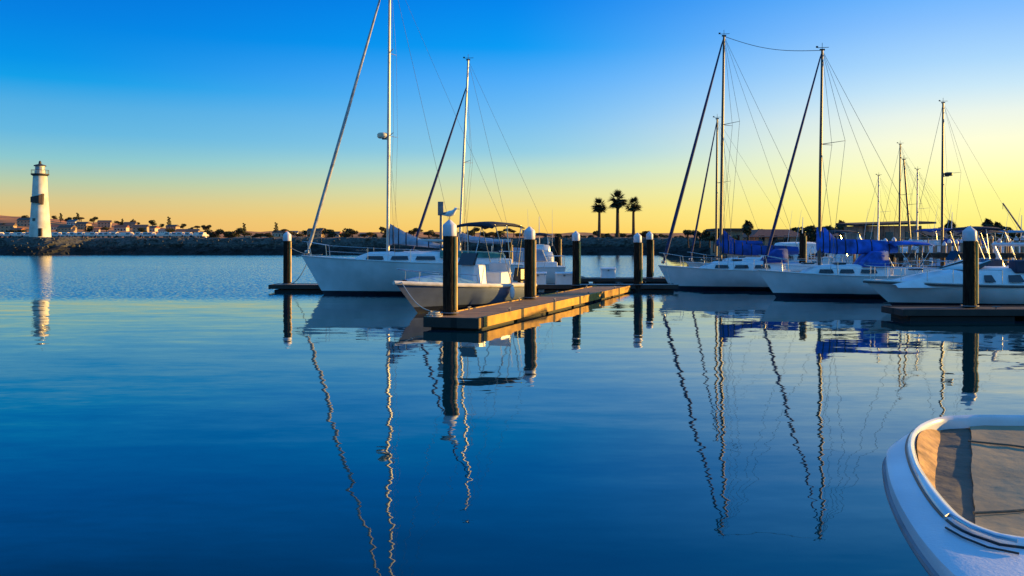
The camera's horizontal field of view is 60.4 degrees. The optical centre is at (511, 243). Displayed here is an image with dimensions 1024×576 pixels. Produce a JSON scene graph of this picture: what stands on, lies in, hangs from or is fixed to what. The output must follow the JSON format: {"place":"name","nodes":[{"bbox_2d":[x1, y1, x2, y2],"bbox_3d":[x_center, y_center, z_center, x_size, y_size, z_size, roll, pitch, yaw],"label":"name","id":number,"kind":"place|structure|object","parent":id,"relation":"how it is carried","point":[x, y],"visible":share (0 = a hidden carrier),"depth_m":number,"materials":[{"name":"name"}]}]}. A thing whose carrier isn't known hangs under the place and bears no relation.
{"place":"outdoors","nodes":[
{"label":"outdoors","id":0,"kind":"place"},
{"bbox_2d":[0,215,1017,237],"bbox_3d":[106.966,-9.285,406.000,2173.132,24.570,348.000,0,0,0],"label":"hills","id":1,"kind":"structure","parent":0,"point":[8,219],"depth_m":451.33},
{"bbox_2d":[0,223,17,232],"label":"house","id":2,"kind":"structure","parent":1,"relation":"on","point":[4,228],"depth_m":397.96,"materials":[{"name":"beige glass"}]},
{"bbox_2d":[17,218,29,226],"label":"house","id":3,"kind":"structure","parent":1,"relation":"on","point":[23,222],"depth_m":427.84,"materials":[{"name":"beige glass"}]},
{"bbox_2d":[57,225,76,232],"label":"house","id":4,"kind":"structure","parent":1,"relation":"on","point":[66,228],"depth_m":398.14,"materials":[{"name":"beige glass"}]},
{"bbox_2d":[66,219,80,224],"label":"house","id":5,"kind":"structure","parent":1,"relation":"on","point":[71,221],"depth_m":448.16,"materials":[{"name":"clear glass"}]},
{"bbox_2d":[75,222,91,228],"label":"house","id":6,"kind":"structure","parent":1,"relation":"on","point":[80,225],"depth_m":428.20,"materials":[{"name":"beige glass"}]},
{"bbox_2d":[84,226,93,231],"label":"broadleaf tree","id":7,"kind":"object","parent":1,"relation":"on","point":[89,228],"visible":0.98,"depth_m":399.23,"materials":[{"name":"green plant"}]},
{"bbox_2d":[97,220,112,226],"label":"house","id":8,"kind":"structure","parent":1,"relation":"on","point":[104,223],"depth_m":448.37,"materials":[{"name":"beige glass"}]},
{"bbox_2d":[114,225,129,230],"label":"house","id":9,"kind":"structure","parent":1,"relation":"on","point":[121,227],"depth_m":428.05,"materials":[{"name":"beige paint"}]},
{"bbox_2d":[123,222,137,227],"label":"house","id":10,"kind":"structure","parent":1,"relation":"on","point":[130,224],"depth_m":453.35,"materials":[{"name":"grey glass"}]},
{"bbox_2d":[132,225,148,232],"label":"house","id":11,"kind":"structure","parent":1,"relation":"on","point":[136,227],"depth_m":418.15,"materials":[{"name":"beige glass"}]},
{"bbox_2d":[149,226,159,231],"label":"house","id":12,"kind":"structure","parent":1,"relation":"on","point":[153,228],"depth_m":437.88,"materials":[{"name":"white tile"}]},
{"bbox_2d":[165,225,179,231],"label":"house","id":13,"kind":"structure","parent":1,"relation":"on","point":[174,227],"depth_m":448.51,"materials":[{"name":"beige glass"}]},
{"bbox_2d":[185,229,199,233],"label":"house","id":14,"kind":"structure","parent":1,"relation":"on","point":[192,230],"depth_m":418.45,"materials":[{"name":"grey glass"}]},
{"bbox_2d":[208,229,223,237],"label":"broadleaf tree","id":15,"kind":"object","parent":1,"relation":"on","point":[217,232],"visible":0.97,"depth_m":299.25,"materials":[{"name":"green plant"}]},
{"bbox_2d":[228,228,244,237],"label":"broadleaf tree","id":16,"kind":"object","parent":1,"relation":"on","point":[238,232],"visible":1,"depth_m":299.25,"materials":[{"name":"green plant"}]},
{"bbox_2d":[272,230,286,236],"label":"house","id":17,"kind":"structure","parent":1,"relation":"on","point":[279,233],"depth_m":418.01,"materials":[{"name":"grey tile"}]},
{"bbox_2d":[307,228,324,237],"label":"house","id":18,"kind":"structure","parent":1,"relation":"on","point":[318,232],"depth_m":417.80,"materials":[{"name":"beige glass"}]},
{"bbox_2d":[322,229,336,237],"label":"broadleaf tree","id":19,"kind":"object","parent":1,"relation":"on","point":[330,232],"visible":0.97,"depth_m":299.32,"materials":[{"name":"green plant"}]},
{"bbox_2d":[339,228,353,236],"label":"broadleaf tree","id":20,"kind":"object","parent":1,"relation":"on","point":[347,234],"visible":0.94,"depth_m":298.73,"materials":[{"name":"green plant"}]},
{"bbox_2d":[493,231,505,237],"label":"broadleaf tree","id":21,"kind":"object","parent":1,"relation":"on","point":[500,233],"visible":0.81,"depth_m":299.32,"materials":[{"name":"green plant"}]},
{"bbox_2d":[0,254,1023,575],"bbox_3d":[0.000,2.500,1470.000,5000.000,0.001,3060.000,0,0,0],"label":"water","id":22,"kind":"structure","parent":0,"point":[196,414],"depth_m":12.26,"materials":[{"name":"blue liquid"}]},
{"bbox_2d":[282,231,291,283],"bbox_3d":[-11.828,1.170,46.300,0.564,3.660,0.564,0,0,0],"label":"mooring pile","id":23,"kind":"object","parent":22,"relation":"in","point":[287,261],"visible":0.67,"depth_m":46.13,"materials":[{"name":"wood"}]},
{"bbox_2d":[0,236,709,254],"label":"breakwater","id":24,"kind":"object","parent":22,"relation":"in","point":[58,247],"visible":0.41,"depth_m":212.27,"materials":[{"name":"grey stone"}]},
{"bbox_2d":[29,161,50,237],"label":"lighthouse","id":25,"kind":"object","parent":24,"relation":"on","point":[39,225],"visible":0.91,"depth_m":209.46,"materials":[{"name":"paint"}]},
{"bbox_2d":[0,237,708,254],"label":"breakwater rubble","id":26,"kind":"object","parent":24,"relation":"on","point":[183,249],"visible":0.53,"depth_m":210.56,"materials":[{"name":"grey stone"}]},
{"bbox_2d":[296,0,523,295],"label":"sailboat","id":27,"kind":"object","parent":22,"relation":"on","point":[373,273],"visible":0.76,"depth_m":42.64,"materials":[{"name":"paint"}]},
{"bbox_2d":[440,220,458,314],"bbox_3d":[-1.893,1.130,26.700,0.564,3.740,0.564,0,0,0],"label":"mooring pile","id":28,"kind":"object","parent":22,"relation":"in","point":[450,272],"visible":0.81,"depth_m":26.53,"materials":[{"name":"wood"}]},
{"bbox_2d":[439,207,457,216],"bbox_3d":[-1.893,-0.924,26.700,0.662,0.389,0.187,0,0,17],"label":"seagull","id":29,"kind":"object","parent":28,"relation":"on","point":[450,213],"visible":1,"depth_m":26.63,"materials":[{"name":"white"}]},
{"bbox_2d":[392,221,536,312],"bbox_3d":[-1.847,0.978,33.844,2.800,3.745,7.369,0,0,39],"label":"motorboat","id":30,"kind":"object","parent":22,"relation":"on","point":[479,285],"visible":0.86,"depth_m":33.64,"materials":[{"name":"white paint"}]},
{"bbox_2d":[401,282,429,310],"bbox_3d":[-3.101,1.705,28.752,0.036,0.739,4.970,0,0,-19],"label":"mooring line","id":31,"kind":"object","parent":30,"relation":"attached to","point":[413,299],"visible":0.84,"depth_m":29.12,"materials":[{"name":"fabric"}]},
{"bbox_2d":[268,282,678,292],"bbox_3d":[-1.978,2.352,45.900,21.055,0.696,1.520,0,0,0],"label":"floating dock","id":32,"kind":"object","parent":22,"relation":"on","point":[547,288],"visible":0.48,"depth_m":45.27,"materials":[{"name":"wood planks"}]},
{"bbox_2d":[438,202,443,249],"bbox_3d":[-3.737,-0.040,46.200,0.300,4.360,0.240,0,0,0],"label":"dock lamp post","id":33,"kind":"object","parent":32,"relation":"on","point":[440,207],"visible":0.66,"depth_m":46.12,"materials":[{"name":"metal"}]},
{"bbox_2d":[536,272,546,284],"bbox_3d":[1.332,1.780,45.790,0.940,0.680,0.610,0,0,0],"label":"dock box","id":34,"kind":"object","parent":32,"relation":"on","point":[540,278],"visible":0.58,"depth_m":45.53,"materials":[{"name":"plastic"}]},
{"bbox_2d":[555,272,571,284],"bbox_3d":[2.695,1.780,45.590,0.940,0.680,0.610,0,0,0],"label":"dock box","id":35,"kind":"object","parent":32,"relation":"on","point":[563,278],"visible":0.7,"depth_m":45.33,"materials":[{"name":"plastic"}]},
{"bbox_2d":[406,57,565,282],"bbox_3d":[-1.566,-4.025,50.608,9.220,13.750,3.256,0,0,1],"label":"sailboat","id":36,"kind":"object","parent":22,"relation":"on","point":[544,265],"visible":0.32,"depth_m":50.45,"materials":[{"name":"paint"}]},
{"bbox_2d":[506,242,512,262],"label":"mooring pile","id":37,"kind":"object","parent":22,"relation":"in","point":[511,249],"visible":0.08,"depth_m":47.48,"materials":[{"name":"wood"}]},
{"bbox_2d":[423,285,629,329],"bbox_3d":[1.701,2.367,35.249,1.770,0.666,20.793,0,0,20],"label":"floating dock","id":38,"kind":"object","parent":22,"relation":"on","point":[484,316],"visible":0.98,"depth_m":29.80,"materials":[{"name":"brown wood"}]},
{"bbox_2d":[426,311,442,316],"bbox_3d":[-2.289,2.084,26.013,0.580,0.210,0.557,0,0,0],"label":"coiled rope","id":39,"kind":"object","parent":38,"relation":"on","point":[434,314],"visible":1,"depth_m":25.84,"materials":[{"name":"white fabric"}]},
{"bbox_2d":[522,227,536,298],"bbox_3d":[0.686,1.160,34.300,0.574,3.680,0.574,0,0,0],"label":"mooring pile","id":40,"kind":"object","parent":22,"relation":"in","point":[529,264],"visible":0.82,"depth_m":34.13,"materials":[{"name":"wood"}]},
{"bbox_2d":[535,217,553,261],"bbox_3d":[1.940,0.238,59.670,2.030,5.223,5.624,0,0,-7],"label":"motor cruiser","id":41,"kind":"object","parent":22,"relation":"on","point":[547,251],"visible":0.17,"depth_m":58.95,"materials":[{"name":"paint"}]},
{"bbox_2d":[554,237,561,265],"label":"mooring pile","id":42,"kind":"object","parent":22,"relation":"in","point":[558,246],"visible":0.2,"depth_m":55.44,"materials":[{"name":"wood"}]},
{"bbox_2d":[571,231,580,288],"bbox_3d":[3.243,1.170,44.600,0.544,3.660,0.544,0,0,0],"label":"mooring pile","id":43,"kind":"object","parent":22,"relation":"in","point":[576,258],"visible":0.85,"depth_m":44.45,"materials":[{"name":"wood"}]},
{"bbox_2d":[581,276,667,282],"bbox_3d":[6.673,2.362,55.000,10.755,0.676,1.520,0,0,0],"label":"floating dock","id":44,"kind":"object","parent":22,"relation":"on","point":[660,279],"visible":0.33,"depth_m":54.24,"materials":[{"name":"concrete"}]},
{"bbox_2d":[600,267,615,277],"bbox_3d":[6.000,1.800,54.990,0.940,0.680,0.610,0,0,0],"label":"dock box","id":45,"kind":"object","parent":44,"relation":"on","point":[607,272],"visible":0.96,"depth_m":54.73,"materials":[{"name":"plastic"}]},
{"bbox_2d":[632,233,642,292],"bbox_3d":[6.465,1.210,45.300,0.564,3.580,0.564,0,0,0],"label":"mooring pile","id":46,"kind":"object","parent":22,"relation":"in","point":[638,260],"visible":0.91,"depth_m":45.13,"materials":[{"name":"wood"}]},
{"bbox_2d":[645,231,653,282],"bbox_3d":[8.537,1.110,54.600,0.564,3.780,0.564,0,0,0],"label":"mooring pile","id":47,"kind":"object","parent":22,"relation":"in","point":[650,255],"visible":0.84,"depth_m":54.44,"materials":[{"name":"wood"}]},
{"bbox_2d":[686,116,813,266],"bbox_3d":[16.082,-3.000,59.780,8.420,11.700,2.880,0,0,3],"label":"sailboat","id":48,"kind":"object","parent":22,"relation":"on","point":[745,258],"visible":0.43,"depth_m":59.81,"materials":[{"name":"paint"}]},
{"bbox_2d":[658,33,842,290],"bbox_3d":[12.783,-4.400,47.921,9.619,14.500,3.256,0,0,2],"label":"sailboat","id":49,"kind":"object","parent":22,"relation":"on","point":[735,274],"visible":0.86,"depth_m":47.62,"materials":[{"name":"paint"}]},
{"bbox_2d":[727,37,819,50],"bbox_3d":[13.016,-10.175,44.501,0.032,2.276,7.389,0,0,-24],"label":"masthead line","id":50,"kind":"object","parent":49,"relation":"attached to","point":[777,49],"visible":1,"depth_m":43.50,"materials":[{"name":"metal"}]},
{"bbox_2d":[743,215,833,261],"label":"motor cruiser","id":51,"kind":"object","parent":22,"relation":"on","point":[810,245],"visible":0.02,"depth_m":65.54,"materials":[{"name":"paint"}]},
{"bbox_2d":[799,233,806,262],"bbox_3d":[16.335,1.200,49.500,0.504,3.600,0.504,0,0,0],"label":"mooring pile","id":52,"kind":"object","parent":22,"relation":"in","point":[802,245],"visible":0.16,"depth_m":49.37,"materials":[{"name":"wood"}]},
{"bbox_2d":[783,230,860,263],"bbox_3d":[19.329,0.978,55.761,7.369,3.745,2.800,0,0,-12],"label":"motorboat","id":53,"kind":"object","parent":22,"relation":"on","point":[847,259],"visible":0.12,"depth_m":55.52,"materials":[{"name":"white plastic"}]},
{"bbox_2d":[757,46,953,298],"bbox_3d":[15.796,-3.275,41.176,8.621,12.250,3.156,0,0,2],"label":"sailboat","id":54,"kind":"object","parent":22,"relation":"on","point":[836,280],"visible":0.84,"depth_m":40.82,"materials":[{"name":"paint"}]},
{"bbox_2d":[812,208,907,267],"bbox_3d":[24.807,0.158,61.614,7.426,5.383,2.930,0,0,6],"label":"motor cruiser","id":55,"kind":"object","parent":22,"relation":"on","point":[856,255],"visible":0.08,"depth_m":61.07,"materials":[{"name":"paint"}]},
{"bbox_2d":[836,221,935,246],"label":"boathouse","id":56,"kind":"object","parent":22,"relation":"in","point":[859,227],"visible":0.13,"depth_m":92.00,"materials":[{"name":"grey glass"}]},
{"bbox_2d":[865,232,872,239],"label":"window","id":57,"kind":"structure","parent":56,"relation":"in","point":[868,235],"depth_m":91.90,"materials":[{"name":"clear glass"}]},
{"bbox_2d":[885,232,892,240],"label":"window","id":58,"kind":"structure","parent":56,"relation":"in","point":[888,236],"depth_m":91.90,"materials":[{"name":"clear glass"}]},
{"bbox_2d":[862,174,921,240],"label":"sailboat","id":59,"kind":"object","parent":22,"relation":"on","point":[878,228],"visible":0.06,"depth_m":84.07,"materials":[{"name":"paint"}]},
{"bbox_2d":[908,239,911,262],"bbox_3d":[25.367,1.305,56.095,0.266,3.301,0.280,1,2,38],"label":"slip post","id":60,"kind":"object","parent":22,"relation":"in","point":[909,251],"visible":0.3,"depth_m":55.98,"materials":[{"name":"wood"}]},
{"bbox_2d":[911,246,915,266],"bbox_3d":[25.095,1.776,55.037,0.266,3.301,0.280,0,1,-2],"label":"slip post","id":61,"kind":"object","parent":22,"relation":"in","point":[913,259],"visible":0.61,"depth_m":54.91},
{"bbox_2d":[879,142,960,240],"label":"sailboat","id":62,"kind":"object","parent":22,"relation":"on","point":[900,207],"visible":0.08,"depth_m":77.80,"materials":[{"name":"paint"}]},
{"bbox_2d":[919,240,922,264],"bbox_3d":[25.616,1.386,55.158,0.266,3.301,0.280,0,0,-11],"label":"slip post","id":63,"kind":"object","parent":22,"relation":"in","point":[921,247],"visible":0.2,"depth_m":55.05,"materials":[{"name":"wood"}]},
{"bbox_2d":[891,157,959,240],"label":"sailboat","id":64,"kind":"object","parent":22,"relation":"on","point":[908,217],"visible":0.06,"depth_m":69.94,"materials":[{"name":"paint"}]},
{"bbox_2d":[901,168,956,239],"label":"sailboat","id":65,"kind":"object","parent":22,"relation":"on","point":[917,225],"visible":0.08,"depth_m":82.03,"materials":[{"name":"paint"}]},
{"bbox_2d":[933,242,937,262],"bbox_3d":[26.513,1.504,55.148,0.266,3.301,0.280,0,0,-41],"label":"slip post","id":66,"kind":"object","parent":22,"relation":"in","point":[935,248],"visible":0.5,"depth_m":55.04,"materials":[{"name":"wood"}]},
{"bbox_2d":[889,205,993,264],"bbox_3d":[29.462,0.078,60.813,9.024,5.544,3.330,0,0,-4],"label":"motor cruiser","id":67,"kind":"object","parent":22,"relation":"on","point":[933,230],"visible":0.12,"depth_m":59.86,"materials":[{"name":"paint"}]},
{"bbox_2d":[863,243,1023,305],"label":"motor cruiser","id":68,"kind":"object","parent":22,"relation":"on","point":[1001,283],"visible":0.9,"depth_m":33.72,"materials":[{"name":"paint"}]},
{"bbox_2d":[947,239,951,262],"bbox_3d":[27.783,1.337,55.894,0.280,3.301,0.266,-1,2,-23],"label":"slip post","id":69,"kind":"object","parent":22,"relation":"in","point":[949,242],"visible":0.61,"depth_m":55.79,"materials":[{"name":"wood"}]},
{"bbox_2d":[881,306,1023,320],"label":"floating dock","id":70,"kind":"object","parent":22,"relation":"on","point":[959,313],"visible":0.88,"depth_m":28.57,"materials":[{"name":"wood"}]},
{"bbox_2d":[882,415,1023,575],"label":"foreground motorboat","id":71,"kind":"object","parent":22,"relation":"on","point":[954,488],"visible":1,"depth_m":4.70,"materials":[{"name":"white plastic"}]},
{"bbox_2d":[889,226,1016,266],"bbox_3d":[22.017,0.978,44.392,7.369,3.745,2.800,0,0,-3],"label":"motorboat","id":72,"kind":"object","parent":22,"relation":"on","point":[952,255],"visible":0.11,"depth_m":44.07,"materials":[{"name":"white plastic"}]},
{"bbox_2d":[889,237,1023,267],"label":"pier","id":73,"kind":"structure","parent":22,"relation":"in","point":[943,256],"depth_m":50.72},
{"bbox_2d":[903,100,1021,265],"bbox_3d":[30.378,-3.400,58.160,9.219,12.500,2.880,0,0,-2],"label":"sailboat","id":74,"kind":"object","parent":22,"relation":"on","point":[947,174],"visible":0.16,"depth_m":58.03,"materials":[{"name":"paint"}]},
{"bbox_2d":[920,230,1014,266],"bbox_3d":[28.753,0.978,55.852,7.369,3.745,2.800,0,0,-20],"label":"motorboat","id":75,"kind":"object","parent":22,"relation":"on","point":[947,263],"visible":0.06,"depth_m":55.25,"materials":[{"name":"white plastic"}]},
{"bbox_2d":[960,226,978,307],"bbox_3d":[15.392,1.200,29.600,0.584,3.600,0.584,0,0,0],"label":"mooring pile","id":76,"kind":"object","parent":22,"relation":"in","point":[970,269],"visible":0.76,"depth_m":29.44,"materials":[{"name":"wood"}]},
{"bbox_2d":[989,235,993,252],"bbox_3d":[30.849,1.078,56.633,0.280,3.301,0.266,0,0,-20],"label":"slip post","id":77,"kind":"object","parent":22,"relation":"in","point":[991,242],"visible":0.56,"depth_m":56.55,"materials":[{"name":"wood"}]},
{"bbox_2d":[987,208,1023,259],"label":"motor cruiser","id":78,"kind":"object","parent":22,"relation":"on","point":[1021,231],"visible":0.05,"depth_m":62.89,"materials":[{"name":"paint"}]},
{"bbox_2d":[1014,236,1018,259],"bbox_3d":[31.485,1.173,54.883,0.280,3.301,0.266,-1,-1,17],"label":"slip post","id":79,"kind":"object","parent":22,"relation":"in","point":[1016,249],"visible":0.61,"depth_m":54.81,"materials":[{"name":"wood"}]},
{"bbox_2d":[1020,236,1023,259],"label":"slip post","id":80,"kind":"object","parent":22,"relation":"in","point":[1021,247],"visible":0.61,"depth_m":54.87,"materials":[{"name":"wood"}]},
{"bbox_2d":[0,0,1023,232],"label":"sky","id":81,"kind":"structure","parent":0,"point":[225,115],"materials":[{"name":"blue"}]},
{"bbox_2d":[727,241,834,258],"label":"harbour shore","id":82,"kind":"structure","parent":0,"point":[732,255],"depth_m":118.68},
{"bbox_2d":[683,230,692,247],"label":"broadleaf tree","id":83,"kind":"object","parent":82,"relation":"on","point":[686,233],"visible":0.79,"depth_m":174.86,"materials":[{"name":"green plant"}]},
{"bbox_2d":[691,230,707,247],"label":"broadleaf tree","id":84,"kind":"object","parent":82,"relation":"on","point":[700,235],"visible":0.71,"depth_m":159.66,"materials":[{"name":"green plant"}]},
{"bbox_2d":[702,230,709,247],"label":"broadleaf tree","id":85,"kind":"object","parent":82,"relation":"on","point":[704,232],"visible":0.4,"depth_m":159.22,"materials":[{"name":"green plant"}]},
{"bbox_2d":[703,236,717,252],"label":"broadleaf tree","id":86,"kind":"object","parent":82,"relation":"on","point":[711,238],"visible":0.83,"depth_m":127.84,"materials":[{"name":"green plant"}]},
{"bbox_2d":[706,228,743,254],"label":"harbour building","id":87,"kind":"structure","parent":82,"relation":"on","point":[737,232],"depth_m":135.00,"materials":[{"name":"beige glass"}]},
{"bbox_2d":[742,220,753,240],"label":"palm tree","id":88,"kind":"object","parent":82,"relation":"on","point":[747,226],"visible":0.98,"depth_m":131.71,"materials":[{"name":"green plant"}]},
{"bbox_2d":[743,229,805,245],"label":"harbour building","id":89,"kind":"structure","parent":82,"relation":"on","point":[780,235],"depth_m":140.20,"materials":[{"name":"beige tile"}]},
{"bbox_2d":[796,225,816,234],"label":"broadleaf tree","id":90,"kind":"object","parent":82,"relation":"on","point":[809,229],"visible":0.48,"depth_m":158.92,"materials":[{"name":"green plant"}]},
{"bbox_2d":[806,225,834,242],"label":"broadleaf tree","id":91,"kind":"object","parent":82,"relation":"on","point":[812,238],"visible":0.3,"depth_m":127.89,"materials":[{"name":"green plant"}]},
{"bbox_2d":[836,220,845,235],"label":"palm tree","id":92,"kind":"object","parent":82,"relation":"on","point":[839,227],"visible":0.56,"depth_m":131.58,"materials":[{"name":"green plant"}]},
{"bbox_2d":[922,231,961,239],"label":"harbour building","id":93,"kind":"structure","parent":82,"relation":"on","point":[934,234],"depth_m":145.25,"materials":[{"name":"beige glass"}]},
{"bbox_2d":[944,219,955,235],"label":"palm tree","id":94,"kind":"object","parent":82,"relation":"on","point":[948,225],"visible":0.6,"depth_m":131.75,"materials":[{"name":"green plant"}]},
{"bbox_2d":[981,218,994,226],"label":"broadleaf tree","id":95,"kind":"object","parent":82,"relation":"on","point":[988,223],"visible":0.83,"depth_m":131.64,"materials":[{"name":"green plant"}]},
{"bbox_2d":[993,225,1019,240],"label":"broadleaf tree","id":96,"kind":"object","parent":82,"relation":"on","point":[1009,234],"visible":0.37,"depth_m":127.81,"materials":[{"name":"green plant"}]},
{"bbox_2d":[1002,203,1023,235],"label":"loading crane","id":97,"kind":"object","parent":82,"relation":"on","point":[1013,218],"visible":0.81,"depth_m":124.91,"materials":[{"name":"metal"}]},
{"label":"shore terrace","id":98,"kind":"structure","parent":0,"visible":0},
{"bbox_2d":[590,198,607,236],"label":"palm tree","id":99,"kind":"object","parent":98,"relation":"on","point":[596,207],"visible":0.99,"depth_m":221.65,"materials":[{"name":"green plant"}]},
{"bbox_2d":[608,188,628,236],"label":"palm tree","id":100,"kind":"object","parent":98,"relation":"on","point":[618,203],"visible":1,"depth_m":221.52,"materials":[{"name":"green plant"}]},
{"bbox_2d":[625,196,641,236],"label":"palm tree","id":101,"kind":"object","parent":98,"relation":"on","point":[634,207],"visible":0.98,"depth_m":221.68,"materials":[{"name":"green plant"}]},
{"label":"parking terrace","id":102,"kind":"structure","parent":0,"visible":0},
{"bbox_2d":[51,232,64,236],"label":"parked car","id":103,"kind":"object","parent":102,"relation":"on","point":[57,234],"visible":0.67,"depth_m":244.66,"materials":[{"name":"white paint"}]},
{"bbox_2d":[88,232,100,237],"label":"parked car","id":104,"kind":"object","parent":102,"relation":"on","point":[94,234],"visible":0.86,"depth_m":244.55,"materials":[{"name":"white paint"}]},
{"bbox_2d":[109,232,121,237],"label":"parked car","id":105,"kind":"object","parent":102,"relation":"on","point":[114,234],"visible":0.91,"depth_m":244.53,"materials":[{"name":"white paint"}]},
{"bbox_2d":[124,232,133,237],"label":"parked car","id":106,"kind":"object","parent":102,"relation":"on","point":[130,234],"visible":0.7,"depth_m":244.64,"materials":[{"name":"white paint"}]},
{"bbox_2d":[133,232,144,237],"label":"parked car","id":107,"kind":"object","parent":102,"relation":"on","point":[138,234],"visible":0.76,"depth_m":244.51,"materials":[{"name":"white paint"}]},
{"bbox_2d":[154,232,166,237],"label":"parked car","id":108,"kind":"object","parent":102,"relation":"on","point":[159,234],"visible":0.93,"depth_m":245.23,"materials":[{"name":"white paint"}]},
{"bbox_2d":[197,232,208,237],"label":"parked car","id":109,"kind":"object","parent":102,"relation":"on","point":[203,234],"visible":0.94,"depth_m":244.75,"materials":[{"name":"white paint"}]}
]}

